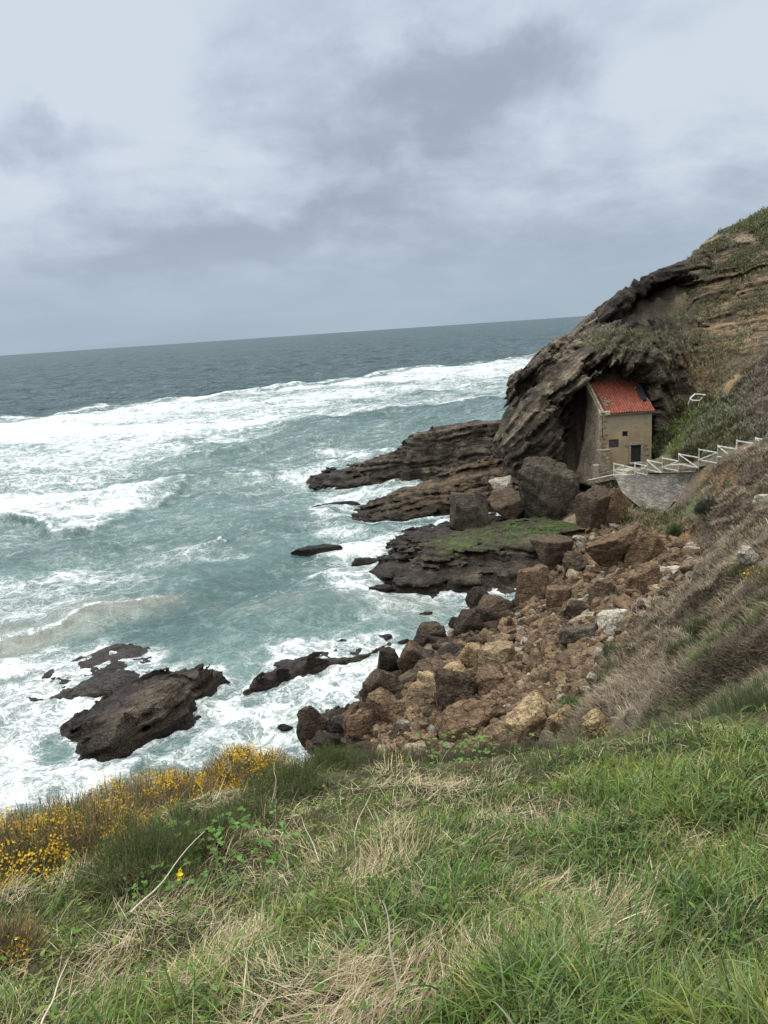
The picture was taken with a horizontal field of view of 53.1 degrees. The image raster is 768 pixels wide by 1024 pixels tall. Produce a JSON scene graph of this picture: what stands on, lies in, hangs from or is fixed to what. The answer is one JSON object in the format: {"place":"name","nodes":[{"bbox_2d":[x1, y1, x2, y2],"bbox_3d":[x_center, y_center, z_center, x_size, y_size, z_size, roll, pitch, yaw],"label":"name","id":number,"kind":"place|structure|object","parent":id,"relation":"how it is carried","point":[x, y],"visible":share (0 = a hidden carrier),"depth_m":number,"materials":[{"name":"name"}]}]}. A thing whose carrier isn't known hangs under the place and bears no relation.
{"place":"outdoors","nodes":[
{"label":"outdoors","id":0,"kind":"place"},
{"bbox_2d":[0,316,585,830],"bbox_3d":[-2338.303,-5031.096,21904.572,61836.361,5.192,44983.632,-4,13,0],"label":"sea","id":1,"kind":"structure","parent":0,"point":[158,500],"depth_m":109.20,"materials":[{"name":"liquid"}]},
{"bbox_2d":[8,643,157,707],"bbox_3d":[-23.081,12.910,61.187,10.722,1.582,13.084,-4,13,0],"label":"sea rock","id":2,"kind":"object","parent":1,"relation":"in","point":[109,678],"visible":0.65,"depth_m":59.78,"materials":[{"name":"stone"}]},
{"bbox_2d":[60,663,229,761],"bbox_3d":[-16.190,13.396,54.142,15.171,4.293,10.994,-16,18,-41],"label":"sea rock","id":3,"kind":"object","parent":1,"relation":"in","point":[125,720],"visible":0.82,"depth_m":51.11,"materials":[{"name":"stone"}]},
{"bbox_2d":[291,544,342,555],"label":"sea rock","id":4,"kind":"object","parent":1,"relation":"in","point":[310,550],"visible":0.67,"depth_m":89.64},
{"bbox_2d":[243,634,391,695],"bbox_3d":[-5.109,11.645,60.311,16.286,3.381,7.965,-12,16,-32],"label":"sea rock","id":5,"kind":"object","parent":1,"relation":"in","point":[312,663],"visible":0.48,"depth_m":58.07,"materials":[{"name":"stone"}]},
{"bbox_2d":[311,501,360,507],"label":"sea rock","id":6,"kind":"object","parent":1,"relation":"in","point":[347,502],"visible":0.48,"depth_m":113.27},
{"bbox_2d":[351,557,376,565],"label":"sea rock","id":7,"kind":"object","parent":1,"relation":"in","point":[362,561],"visible":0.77,"depth_m":84.42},
{"bbox_2d":[369,584,392,592],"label":"sea rock","id":8,"kind":"object","parent":1,"relation":"in","point":[386,588],"visible":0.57,"depth_m":74.91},
{"bbox_2d":[0,284,767,1023],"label":"ground","id":9,"kind":"structure","parent":0,"point":[664,304],"depth_m":6.79,"materials":[{"name":"plant"}]},
{"bbox_2d":[0,906,64,972],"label":"gorse bush","id":10,"kind":"object","parent":9,"relation":"on","point":[8,931],"visible":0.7,"depth_m":4.40,"materials":[{"name":"yellow plant"}]},
{"bbox_2d":[0,791,105,890],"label":"gorse bush","id":11,"kind":"object","parent":9,"relation":"on","point":[20,841],"visible":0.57,"depth_m":5.94,"materials":[{"name":"yellow plant"}]},
{"bbox_2d":[0,783,154,881],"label":"gorse bush","id":12,"kind":"object","parent":9,"relation":"on","point":[67,803],"visible":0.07,"depth_m":6.63,"materials":[{"name":"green plant"}]},
{"bbox_2d":[21,790,166,875],"bbox_3d":[-2.265,2.576,6.115,1.417,0.619,1.129,-4,13,0],"label":"gorse bush","id":13,"kind":"object","parent":9,"relation":"on","point":[99,822],"visible":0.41,"depth_m":6.09,"materials":[{"name":"green plant"}]},
{"bbox_2d":[47,766,192,829],"bbox_3d":[-2.552,2.811,7.290,1.577,0.784,1.405,2,15,24],"label":"gorse bush","id":14,"kind":"object","parent":9,"relation":"on","point":[138,793],"visible":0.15,"depth_m":7.45,"materials":[{"name":"yellow plant"}]},
{"bbox_2d":[65,804,217,904],"bbox_3d":[-1.721,2.368,5.416,1.060,0.413,0.882,-6,14,-10],"label":"heather bush","id":15,"kind":"object","parent":9,"relation":"on","point":[148,846],"visible":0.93,"depth_m":5.41,"materials":[{"name":"green plant"}]},
{"bbox_2d":[68,833,236,914],"bbox_3d":[-1.542,2.455,5.091,1.058,0.345,0.747,-4,13,0],"label":"bramble","id":16,"kind":"object","parent":9,"relation":"on","point":[169,885],"visible":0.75,"depth_m":5.15,"materials":[{"name":"green plant"}]},
{"bbox_2d":[129,832,203,913],"bbox_3d":[-1.317,2.172,4.708,0.051,0.514,1.364,-4,13,1],"label":"dead stalk","id":17,"kind":"object","parent":9,"relation":"on","point":[144,899],"visible":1,"depth_m":4.45,"materials":[{"name":"plant"}]},
{"bbox_2d":[109,761,231,831],"bbox_3d":[-2.312,2.948,7.815,1.502,0.749,1.356,-4,13,0],"label":"gorse bush","id":18,"kind":"object","parent":9,"relation":"on","point":[181,787],"visible":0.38,"depth_m":7.95,"materials":[{"name":"yellow plant"}]},
{"bbox_2d":[131,795,252,869],"bbox_3d":[-1.480,2.439,5.965,0.958,0.433,0.907,-11,15,-27],"label":"heather bush","id":19,"kind":"object","parent":9,"relation":"on","point":[188,809],"visible":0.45,"depth_m":6.00,"materials":[{"name":"green plant"}]},
{"bbox_2d":[153,754,265,802],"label":"gorse bush","id":20,"kind":"object","parent":9,"relation":"on","point":[213,778],"visible":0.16,"depth_m":8.48,"materials":[{"name":"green plant"}]},
{"bbox_2d":[150,793,303,869],"bbox_3d":[-1.206,2.413,5.766,1.354,0.391,0.859,-4,13,0],"label":"bramble","id":21,"kind":"object","parent":9,"relation":"on","point":[214,848],"visible":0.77,"depth_m":5.80,"materials":[{"name":"green plant"}]},
{"bbox_2d":[192,736,300,791],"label":"gorse bush","id":22,"kind":"object","parent":9,"relation":"on","point":[241,753],"visible":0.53,"depth_m":8.67,"materials":[{"name":"yellow plant"}]},
{"bbox_2d":[205,786,298,835],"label":"heather bush","id":23,"kind":"object","parent":9,"relation":"on","point":[252,811],"visible":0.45,"depth_m":6.68,"materials":[{"name":"green plant"}]},
{"bbox_2d":[240,752,335,805],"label":"heather bush","id":24,"kind":"object","parent":9,"relation":"on","point":[290,773],"visible":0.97,"depth_m":7.50,"materials":[{"name":"green plant"}]},
{"bbox_2d":[296,706,327,747],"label":"boulder","id":25,"kind":"object","parent":9,"relation":"on","point":[311,720],"visible":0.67,"depth_m":47.33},
{"bbox_2d":[312,732,343,749],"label":"boulder","id":26,"kind":"object","parent":9,"relation":"on","point":[320,738],"visible":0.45,"depth_m":44.86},
{"bbox_2d":[285,737,371,776],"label":"heather bush","id":27,"kind":"object","parent":9,"relation":"on","point":[325,754],"visible":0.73,"depth_m":8.33,"materials":[{"name":"green plant"}]},
{"bbox_2d":[321,707,345,717],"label":"boulder","id":28,"kind":"object","parent":9,"relation":"on","point":[336,712],"visible":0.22,"depth_m":50.85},
{"bbox_2d":[325,716,343,734],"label":"boulder","id":29,"kind":"object","parent":9,"relation":"on","point":[334,725],"visible":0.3,"depth_m":46.73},
{"bbox_2d":[342,709,377,740],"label":"boulder","id":30,"kind":"object","parent":9,"relation":"on","point":[357,727],"visible":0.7,"depth_m":45.42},
{"bbox_2d":[351,739,371,753],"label":"boulder","id":31,"kind":"object","parent":9,"relation":"on","point":[366,743],"visible":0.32,"depth_m":43.74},
{"bbox_2d":[328,739,400,766],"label":"heather bush","id":32,"kind":"object","parent":9,"relation":"on","point":[374,757],"visible":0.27,"depth_m":9.32,"materials":[{"name":"green plant"}]},
{"bbox_2d":[361,668,404,701],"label":"boulder","id":33,"kind":"object","parent":9,"relation":"on","point":[376,678],"visible":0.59,"depth_m":49.44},
{"bbox_2d":[0,699,767,1023],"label":"grass","id":34,"kind":"structure","parent":9,"relation":"on","point":[727,1012],"depth_m":4.08,"materials":[{"name":"plant"}]},
{"bbox_2d":[0,705,767,1023],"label":"dry straw","id":35,"kind":"object","parent":9,"relation":"on","point":[354,989],"visible":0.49,"depth_m":3.87,"materials":[{"name":"plant"}]},
{"bbox_2d":[0,715,767,1023],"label":"weeds","id":36,"kind":"object","parent":9,"relation":"on","point":[319,986],"visible":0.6,"depth_m":3.74,"materials":[{"name":"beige plant"}]},
{"bbox_2d":[366,687,408,722],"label":"boulder","id":37,"kind":"object","parent":9,"relation":"on","point":[385,705],"visible":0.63,"depth_m":46.19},
{"bbox_2d":[377,647,398,671],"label":"boulder","id":38,"kind":"object","parent":9,"relation":"on","point":[388,658],"visible":0.62,"depth_m":56.02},
{"bbox_2d":[382,900,398,988],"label":"dead stalk","id":39,"kind":"object","parent":9,"relation":"on","point":[394,971],"visible":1,"depth_m":2.83,"materials":[{"name":"plant"}]},
{"bbox_2d":[385,723,409,739],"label":"boulder","id":40,"kind":"object","parent":9,"relation":"on","point":[392,735],"visible":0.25,"depth_m":44.42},
{"bbox_2d":[306,419,500,489],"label":"rock ledge","id":41,"kind":"object","parent":9,"relation":"on","point":[430,454],"visible":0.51,"depth_m":125.77,"materials":[{"name":"stone"}]},
{"bbox_2d":[398,669,416,684],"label":"boulder","id":42,"kind":"object","parent":9,"relation":"on","point":[408,677],"visible":0.32,"depth_m":51.31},
{"bbox_2d":[401,740,425,758],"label":"boulder","id":43,"kind":"object","parent":9,"relation":"on","point":[413,745],"visible":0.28,"depth_m":42.17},
{"bbox_2d":[397,639,432,673],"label":"boulder","id":44,"kind":"object","parent":9,"relation":"on","point":[413,653],"visible":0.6,"depth_m":53.08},
{"bbox_2d":[384,741,453,765],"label":"heather bush","id":45,"kind":"object","parent":9,"relation":"on","point":[420,758],"visible":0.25,"depth_m":9.71,"materials":[{"name":"green plant"}]},
{"bbox_2d":[417,671,433,680],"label":"boulder","id":46,"kind":"object","parent":9,"relation":"on","point":[429,675],"visible":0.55,"depth_m":50.70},
{"bbox_2d":[351,455,504,521],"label":"rock ledge","id":47,"kind":"object","parent":9,"relation":"on","point":[429,498],"visible":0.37,"depth_m":104.81,"materials":[{"name":"stone"}]},
{"bbox_2d":[411,658,444,675],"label":"boulder","id":48,"kind":"object","parent":9,"relation":"on","point":[432,665],"visible":0.21,"depth_m":52.22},
{"bbox_2d":[413,621,446,647],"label":"boulder","id":49,"kind":"object","parent":9,"relation":"on","point":[425,630],"visible":0.59,"depth_m":60.95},
{"bbox_2d":[428,636,452,644],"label":"boulder","id":50,"kind":"object","parent":9,"relation":"on","point":[434,639],"visible":0.32,"depth_m":59.20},
{"bbox_2d":[432,642,457,656],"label":"boulder","id":51,"kind":"object","parent":9,"relation":"on","point":[451,647],"visible":0.46,"depth_m":56.25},
{"bbox_2d":[425,743,476,763],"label":"heather bush","id":52,"kind":"object","parent":9,"relation":"on","point":[450,758],"visible":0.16,"depth_m":9.80,"materials":[{"name":"green plant"}]},
{"bbox_2d":[443,661,465,672],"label":"boulder","id":53,"kind":"object","parent":9,"relation":"on","point":[456,666],"visible":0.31,"depth_m":50.55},
{"bbox_2d":[434,668,477,712],"bbox_3d":[4.566,11.035,46.365,2.902,3.178,2.378,-4,13,0],"label":"boulder","id":54,"kind":"object","parent":9,"relation":"on","point":[452,687],"visible":0.73,"depth_m":45.72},
{"bbox_2d":[453,608,482,635],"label":"boulder","id":55,"kind":"object","parent":9,"relation":"on","point":[468,619],"visible":0.7,"depth_m":60.57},
{"bbox_2d":[402,725,534,763],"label":"bramble","id":56,"kind":"object","parent":9,"relation":"on","point":[486,751],"visible":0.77,"depth_m":9.14,"materials":[{"name":"green plant"}]},
{"bbox_2d":[458,642,480,667],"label":"boulder","id":57,"kind":"object","parent":9,"relation":"on","point":[469,652],"visible":0.48,"depth_m":51.52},
{"bbox_2d":[434,698,505,742],"bbox_3d":[4.777,11.601,42.942,3.975,2.709,2.848,-4,13,0],"label":"boulder","id":58,"kind":"object","parent":9,"relation":"on","point":[459,717],"visible":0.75,"depth_m":42.04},
{"bbox_2d":[369,512,591,598],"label":"rock ledge","id":59,"kind":"object","parent":9,"relation":"on","point":[498,551],"visible":0.59,"depth_m":77.73,"materials":[{"name":"stone"}]},
{"bbox_2d":[449,491,489,530],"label":"boulder","id":60,"kind":"object","parent":59,"relation":"on","point":[469,509],"visible":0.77,"depth_m":88.77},
{"bbox_2d":[486,487,523,519],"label":"boulder","id":61,"kind":"object","parent":59,"relation":"on","point":[505,502],"visible":0.72,"depth_m":91.06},
{"bbox_2d":[517,456,579,518],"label":"boulder","id":62,"kind":"object","parent":59,"relation":"on","point":[549,487],"visible":0.84,"depth_m":87.72,"materials":[{"name":"stone"}]},
{"bbox_2d":[475,666,507,696],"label":"boulder","id":63,"kind":"object","parent":9,"relation":"on","point":[488,679],"visible":0.59,"depth_m":46.42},
{"bbox_2d":[460,733,527,760],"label":"heather bush","id":64,"kind":"object","parent":9,"relation":"on","point":[503,750],"visible":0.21,"depth_m":9.79,"materials":[{"name":"green plant"}]},
{"bbox_2d":[476,594,512,621],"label":"boulder","id":65,"kind":"object","parent":9,"relation":"on","point":[493,607],"visible":0.45,"depth_m":62.72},
{"bbox_2d":[478,640,514,669],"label":"boulder","id":66,"kind":"object","parent":9,"relation":"on","point":[494,654],"visible":0.69,"depth_m":49.92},
{"bbox_2d":[304,523,702,760],"bbox_3d":[13.569,7.101,60.449,20.967,9.488,48.238,4,16,31],"label":"rubble","id":67,"kind":"object","parent":9,"relation":"on","point":[522,674],"visible":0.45,"depth_m":48.76,"materials":[{"name":"stone"}]},
{"bbox_2d":[465,586,488,607],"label":"boulder","id":68,"kind":"object","parent":67,"relation":"on","point":[474,595],"visible":0.56,"depth_m":69.26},
{"bbox_2d":[490,733,562,755],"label":"heather bush","id":69,"kind":"object","parent":9,"relation":"on","point":[533,744],"visible":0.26,"depth_m":9.89,"materials":[{"name":"green plant"}]},
{"bbox_2d":[503,689,552,739],"bbox_3d":[7.514,10.186,37.733,2.996,2.590,1.853,-11,15,-29],"label":"boulder","id":70,"kind":"object","parent":9,"relation":"on","point":[525,716],"visible":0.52,"depth_m":37.13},
{"bbox_2d":[514,564,549,607],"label":"boulder","id":71,"kind":"object","parent":9,"relation":"on","point":[531,582],"visible":0.76,"depth_m":65.62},
{"bbox_2d":[540,634,558,657],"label":"boulder","id":72,"kind":"object","parent":9,"relation":"on","point":[546,639],"visible":0.45,"depth_m":50.11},
{"bbox_2d":[529,534,573,566],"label":"boulder","id":73,"kind":"object","parent":9,"relation":"on","point":[551,549],"visible":0.83,"depth_m":74.13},
{"bbox_2d":[546,585,571,610],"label":"boulder","id":74,"kind":"object","parent":9,"relation":"on","point":[557,595],"visible":0.69,"depth_m":58.36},
{"bbox_2d":[547,704,571,733],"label":"boulder","id":75,"kind":"object","parent":9,"relation":"on","point":[555,721],"visible":0.46,"depth_m":32.85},
{"bbox_2d":[553,694,582,712],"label":"hillside bush","id":76,"kind":"object","parent":9,"relation":"on","point":[565,701],"visible":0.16,"depth_m":33.78,"materials":[{"name":"green plant"}]},
{"bbox_2d":[560,600,590,618],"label":"boulder","id":77,"kind":"object","parent":9,"relation":"on","point":[574,608],"visible":0.63,"depth_m":54.55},
{"bbox_2d":[562,552,589,577],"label":"boulder","id":78,"kind":"object","parent":9,"relation":"on","point":[575,561],"visible":0.65,"depth_m":67.40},
{"bbox_2d":[557,623,597,646],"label":"boulder","id":79,"kind":"object","parent":9,"relation":"on","point":[574,634],"visible":0.56,"depth_m":48.29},
{"bbox_2d":[570,678,588,689],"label":"boulder","id":80,"kind":"object","parent":9,"relation":"on","point":[580,683],"visible":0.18,"depth_m":38.71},
{"bbox_2d":[573,485,609,528],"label":"boulder","id":81,"kind":"object","parent":9,"relation":"on","point":[590,507],"visible":0.7,"depth_m":80.93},
{"bbox_2d":[587,579,614,604],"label":"boulder","id":82,"kind":"object","parent":9,"relation":"on","point":[602,588],"visible":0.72,"depth_m":56.12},
{"bbox_2d":[596,640,621,660],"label":"hillside bush","id":83,"kind":"object","parent":9,"relation":"on","point":[605,651],"visible":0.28,"depth_m":38.61,"materials":[{"name":"green plant"}]},
{"bbox_2d":[596,608,630,628],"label":"boulder","id":84,"kind":"object","parent":9,"relation":"on","point":[604,617],"visible":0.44,"depth_m":48.23,"materials":[{"name":"stone"}]},
{"bbox_2d":[575,379,654,485],"bbox_3d":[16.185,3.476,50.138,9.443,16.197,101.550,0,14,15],"label":"stone chapel","id":85,"kind":"structure","parent":9,"relation":"on","point":[625,439],"depth_m":90.24,"materials":[{"name":"beige stone"}]},
{"bbox_2d":[631,445,640,461],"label":"door","id":86,"kind":"structure","parent":85,"relation":"in","point":[635,449],"depth_m":90.48,"materials":[{"name":"brown wood"}]},
{"bbox_2d":[604,487,628,527],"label":"rock","id":87,"kind":"object","parent":9,"relation":"on","point":[617,509],"visible":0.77,"depth_m":80.51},
{"bbox_2d":[585,522,648,568],"bbox_3d":[19.792,3.141,64.267,4.694,4.595,4.420,5,16,34],"label":"boulder","id":88,"kind":"object","parent":9,"relation":"on","point":[608,550],"visible":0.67,"depth_m":63.13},
{"bbox_2d":[613,593,631,608],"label":"boulder","id":89,"kind":"object","parent":9,"relation":"on","point":[620,601],"visible":0.29,"depth_m":52.02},
{"bbox_2d":[625,562,660,591],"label":"boulder","id":90,"kind":"object","parent":9,"relation":"on","point":[645,574],"visible":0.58,"depth_m":54.58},
{"bbox_2d":[623,528,665,567],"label":"boulder","id":91,"kind":"object","parent":9,"relation":"on","point":[645,546],"visible":0.67,"depth_m":61.75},
{"bbox_2d":[540,442,767,747],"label":"dry grass","id":92,"kind":"structure","parent":9,"relation":"on","point":[759,639],"depth_m":29.45,"materials":[{"name":"plant"}]},
{"bbox_2d":[582,708,612,740],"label":"boulder","id":93,"kind":"object","parent":92,"relation":"on","point":[595,720],"visible":0.65,"depth_m":25.43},
{"bbox_2d":[737,545,759,564],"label":"boulder","id":94,"kind":"object","parent":92,"relation":"on","point":[747,555],"visible":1,"depth_m":31.57,"materials":[{"name":"stone"}]},
{"bbox_2d":[614,471,695,509],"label":"retaining wall","id":95,"kind":"structure","parent":9,"relation":"on","point":[663,491],"depth_m":80.56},
{"bbox_2d":[655,553,680,562],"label":"boulder","id":96,"kind":"object","parent":9,"relation":"on","point":[663,556],"visible":0.6,"depth_m":60.51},
{"bbox_2d":[580,206,767,536],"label":"scrub","id":97,"kind":"object","parent":9,"relation":"on","point":[706,438],"visible":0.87,"depth_m":85.79,"materials":[{"name":"green plant"}]},
{"bbox_2d":[665,523,689,535],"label":"hillside bush","id":98,"kind":"object","parent":9,"relation":"on","point":[672,529],"visible":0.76,"depth_m":64.20,"materials":[{"name":"green plant"}]},
{"bbox_2d":[654,636,701,662],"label":"hillside bush","id":99,"kind":"object","parent":9,"relation":"on","point":[669,651],"visible":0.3,"depth_m":24.20,"materials":[{"name":"green plant"}]},
{"bbox_2d":[613,437,761,475],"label":"wooden fence","id":100,"kind":"object","parent":9,"relation":"on","point":[698,457],"visible":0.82,"depth_m":75.93,"materials":[{"name":"white paint"}]},
{"bbox_2d":[659,704,717,724],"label":"heather bush","id":101,"kind":"object","parent":9,"relation":"on","point":[682,717],"visible":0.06,"depth_m":11.98,"materials":[{"name":"green plant"}]},
{"bbox_2d":[680,613,715,641],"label":"hillside bush","id":102,"kind":"object","parent":9,"relation":"on","point":[695,629],"visible":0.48,"depth_m":26.24,"materials":[{"name":"green plant"}]},
{"bbox_2d":[693,495,719,517],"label":"hillside bush","id":103,"kind":"object","parent":9,"relation":"on","point":[701,506],"visible":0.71,"depth_m":61.72,"materials":[{"name":"green plant"}]},
{"bbox_2d":[686,680,767,718],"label":"heather bush","id":104,"kind":"object","parent":9,"relation":"on","point":[720,702],"visible":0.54,"depth_m":11.50,"materials":[{"name":"green plant"}]},
{"bbox_2d":[724,561,755,579],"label":"hillside bush","id":105,"kind":"object","parent":9,"relation":"on","point":[735,570],"visible":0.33,"depth_m":32.25,"materials":[{"name":"green plant"}]},
{"bbox_2d":[729,671,767,712],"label":"heather bush","id":106,"kind":"object","parent":9,"relation":"on","point":[763,690],"visible":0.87,"depth_m":11.21,"materials":[{"name":"green plant"}]},
{"bbox_2d":[739,564,764,580],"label":"gorse bush","id":107,"kind":"object","parent":9,"relation":"on","point":[752,571],"visible":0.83,"depth_m":25.46,"materials":[{"name":"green plant"}]},
{"bbox_2d":[752,494,767,509],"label":"boulder","id":108,"kind":"object","parent":9,"relation":"on","point":[758,500],"visible":0.76,"depth_m":48.58,"materials":[{"name":"stone"}]},
{"bbox_2d":[0,0,767,355],"label":"sky","id":109,"kind":"structure","parent":0,"point":[172,171],"materials":[{"name":"grey"}]},
{"bbox_2d":[367,745,416,765],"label":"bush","id":110,"kind":"object","parent":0,"point":[390,755],"visible":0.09,"depth_m":9.75,"materials":[{"name":"green plant"}]},
{"bbox_2d":[489,208,767,520],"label":"headland","id":111,"kind":"structure","parent":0,"point":[549,381],"depth_m":94.03,"materials":[{"name":"stone"}]},
{"bbox_2d":[488,475,514,488],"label":"boulder","id":112,"kind":"object","parent":111,"relation":"on","point":[500,482],"visible":0.52,"depth_m":95.15,"materials":[{"name":"stone"}]},
{"bbox_2d":[615,456,721,473],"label":"path","id":113,"kind":"structure","parent":0,"point":[681,467],"depth_m":78.02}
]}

